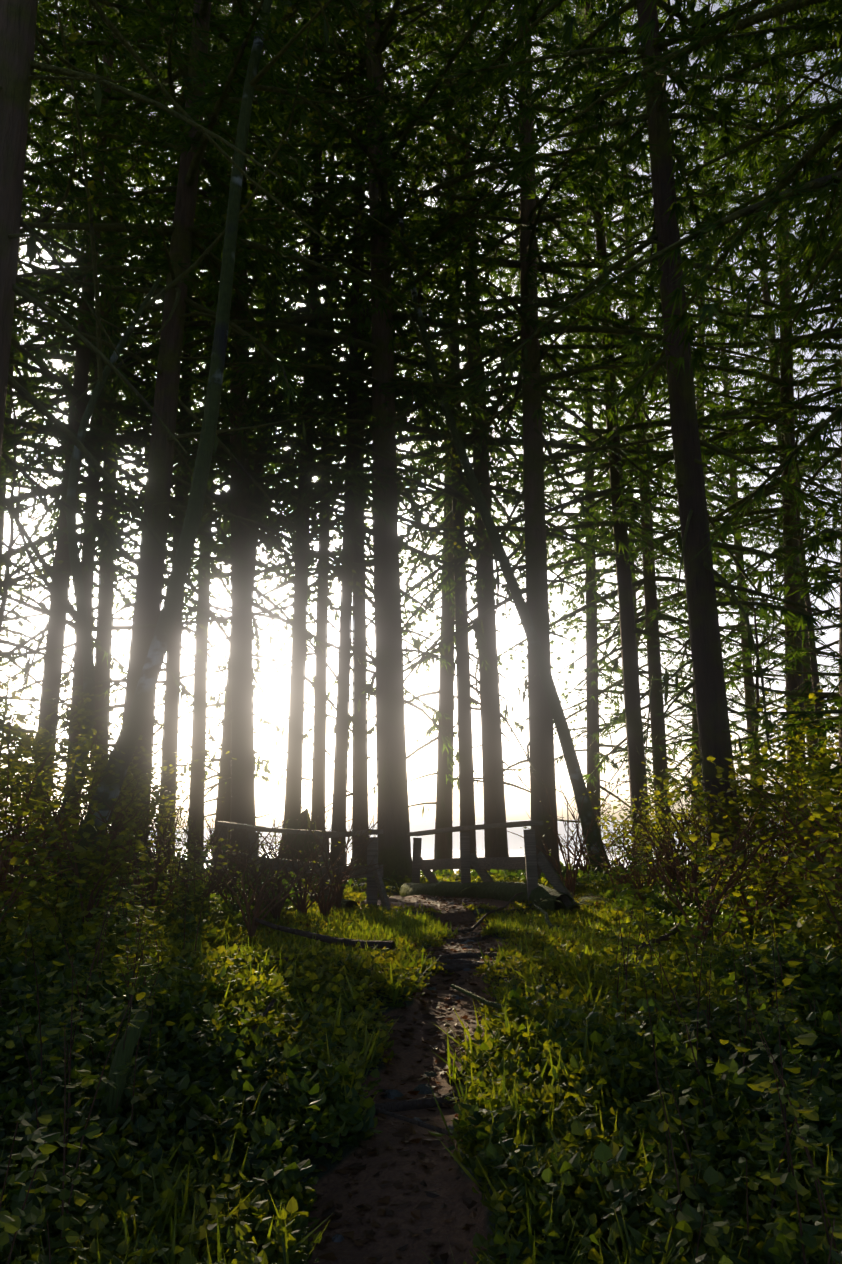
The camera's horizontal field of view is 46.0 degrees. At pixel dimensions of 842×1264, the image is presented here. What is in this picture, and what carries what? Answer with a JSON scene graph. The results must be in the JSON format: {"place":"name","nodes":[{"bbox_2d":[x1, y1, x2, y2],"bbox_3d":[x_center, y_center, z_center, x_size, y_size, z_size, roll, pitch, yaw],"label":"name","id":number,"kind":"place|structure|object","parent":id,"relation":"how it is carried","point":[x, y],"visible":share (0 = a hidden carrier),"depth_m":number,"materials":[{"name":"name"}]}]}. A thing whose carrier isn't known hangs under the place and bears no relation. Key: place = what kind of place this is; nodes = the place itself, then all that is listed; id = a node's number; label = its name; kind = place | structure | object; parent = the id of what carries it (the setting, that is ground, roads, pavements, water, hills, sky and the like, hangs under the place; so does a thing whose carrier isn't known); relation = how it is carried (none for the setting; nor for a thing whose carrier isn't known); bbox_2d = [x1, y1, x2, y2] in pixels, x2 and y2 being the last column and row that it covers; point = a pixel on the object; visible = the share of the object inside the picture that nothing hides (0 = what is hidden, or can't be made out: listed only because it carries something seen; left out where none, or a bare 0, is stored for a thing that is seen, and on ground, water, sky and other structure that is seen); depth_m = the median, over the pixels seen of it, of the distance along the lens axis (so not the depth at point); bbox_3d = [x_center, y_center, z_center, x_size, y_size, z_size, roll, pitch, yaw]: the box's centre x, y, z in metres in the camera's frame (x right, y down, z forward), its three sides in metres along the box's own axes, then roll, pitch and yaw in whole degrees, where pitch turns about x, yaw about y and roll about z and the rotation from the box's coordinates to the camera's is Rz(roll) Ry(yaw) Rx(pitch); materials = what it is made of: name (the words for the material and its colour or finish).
{"place":"outdoors","nodes":[
{"label":"outdoors","id":0,"kind":"place"},
{"bbox_2d":[0,820,841,1263],"bbox_3d":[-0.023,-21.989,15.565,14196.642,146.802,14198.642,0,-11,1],"label":"forest ground","id":1,"kind":"structure","parent":0,"point":[440,1176],"depth_m":4.68,"materials":[{"name":"brown soil"}]},
{"bbox_2d":[0,0,405,865],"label":"tree","id":2,"kind":"object","parent":1,"relation":"on","point":[80,618],"visible":0.9,"depth_m":13.55,"materials":[{"name":"brown plant"}]},
{"bbox_2d":[54,0,400,888],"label":"leaning maple tree","id":3,"kind":"object","parent":1,"relation":"on","point":[152,664],"visible":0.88,"depth_m":12.75,"materials":[{"name":"brown plant"}]},
{"bbox_2d":[0,838,573,912],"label":"mossy logs","id":4,"kind":"object","parent":1,"relation":"on","point":[506,891],"visible":0.35,"depth_m":14.77,"materials":[{"name":"wood"}]},
{"bbox_2d":[282,808,318,875],"bbox_3d":[-2.570,4.681,20.902,1.268,1.950,1.216,0,-11,1],"label":"mossy stump","id":5,"kind":"object","parent":1,"relation":"on","point":[304,817],"visible":0.1,"depth_m":20.79,"materials":[{"name":"brown plant"}]},
{"bbox_2d":[215,820,581,911],"bbox_3d":[-0.737,3.718,15.400,3.908,1.582,6.030,4,-12,-21],"label":"wooden fence","id":6,"kind":"object","parent":1,"relation":"on","point":[531,862],"visible":0.54,"depth_m":15.23,"materials":[{"name":"brown wood"}]},
{"bbox_2d":[4,873,810,1263],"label":"fallen branches","id":7,"kind":"object","parent":1,"relation":"on","point":[122,1055],"visible":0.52,"depth_m":5.43,"materials":[{"name":"brown wood"}]},
{"bbox_2d":[0,849,841,1263],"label":"herb plants","id":8,"kind":"object","parent":1,"relation":"on","point":[196,1095],"visible":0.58,"depth_m":5.02,"materials":[{"name":"green plant"}]},
{"bbox_2d":[0,863,841,1182],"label":"rocks","id":9,"kind":"object","parent":1,"relation":"on","point":[558,903],"visible":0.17,"depth_m":6.41,"materials":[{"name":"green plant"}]},
{"bbox_2d":[0,0,841,908],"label":"trees","id":10,"kind":"object","parent":1,"relation":"on","point":[144,414],"visible":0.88,"depth_m":21.65,"materials":[{"name":"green plant"}]},
{"bbox_2d":[0,792,841,1263],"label":"shrubs","id":11,"kind":"object","parent":1,"relation":"on","point":[46,1146],"visible":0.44,"depth_m":4.85,"materials":[{"name":"green plant"}]},
{"bbox_2d":[0,651,841,958],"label":"bushes","id":12,"kind":"object","parent":1,"relation":"on","point":[28,771],"visible":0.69,"depth_m":10.53,"materials":[{"name":"green plant"}]},
{"bbox_2d":[0,852,841,1263],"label":"grass tufts","id":13,"kind":"object","parent":1,"relation":"on","point":[378,928],"visible":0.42,"depth_m":5.67,"materials":[{"name":"green plant"}]},
{"bbox_2d":[0,756,841,949],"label":"bushes","id":14,"kind":"object","parent":1,"relation":"on","point":[221,883],"visible":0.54,"depth_m":11.92,"materials":[{"name":"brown plant"}]},
{"bbox_2d":[272,133,611,879],"bbox_3d":[0.597,-2.906,21.512,6.954,17.065,5.077,5,-13,-25],"label":"leaning tree","id":15,"kind":"object","parent":1,"relation":"on","point":[546,677],"visible":0.85,"depth_m":20.34,"materials":[{"name":"brown plant"}]},
{"bbox_2d":[0,0,841,830],"label":"sky","id":16,"kind":"structure","parent":0,"point":[274,708],"materials":[{"name":"white"}]},
{"bbox_2d":[175,850,775,874],"bbox_3d":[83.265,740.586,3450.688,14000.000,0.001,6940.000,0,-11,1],"label":"lake water","id":17,"kind":"structure","parent":0,"point":[427,854],"depth_m":1962.59,"materials":[{"name":"white liquid"}]}
]}

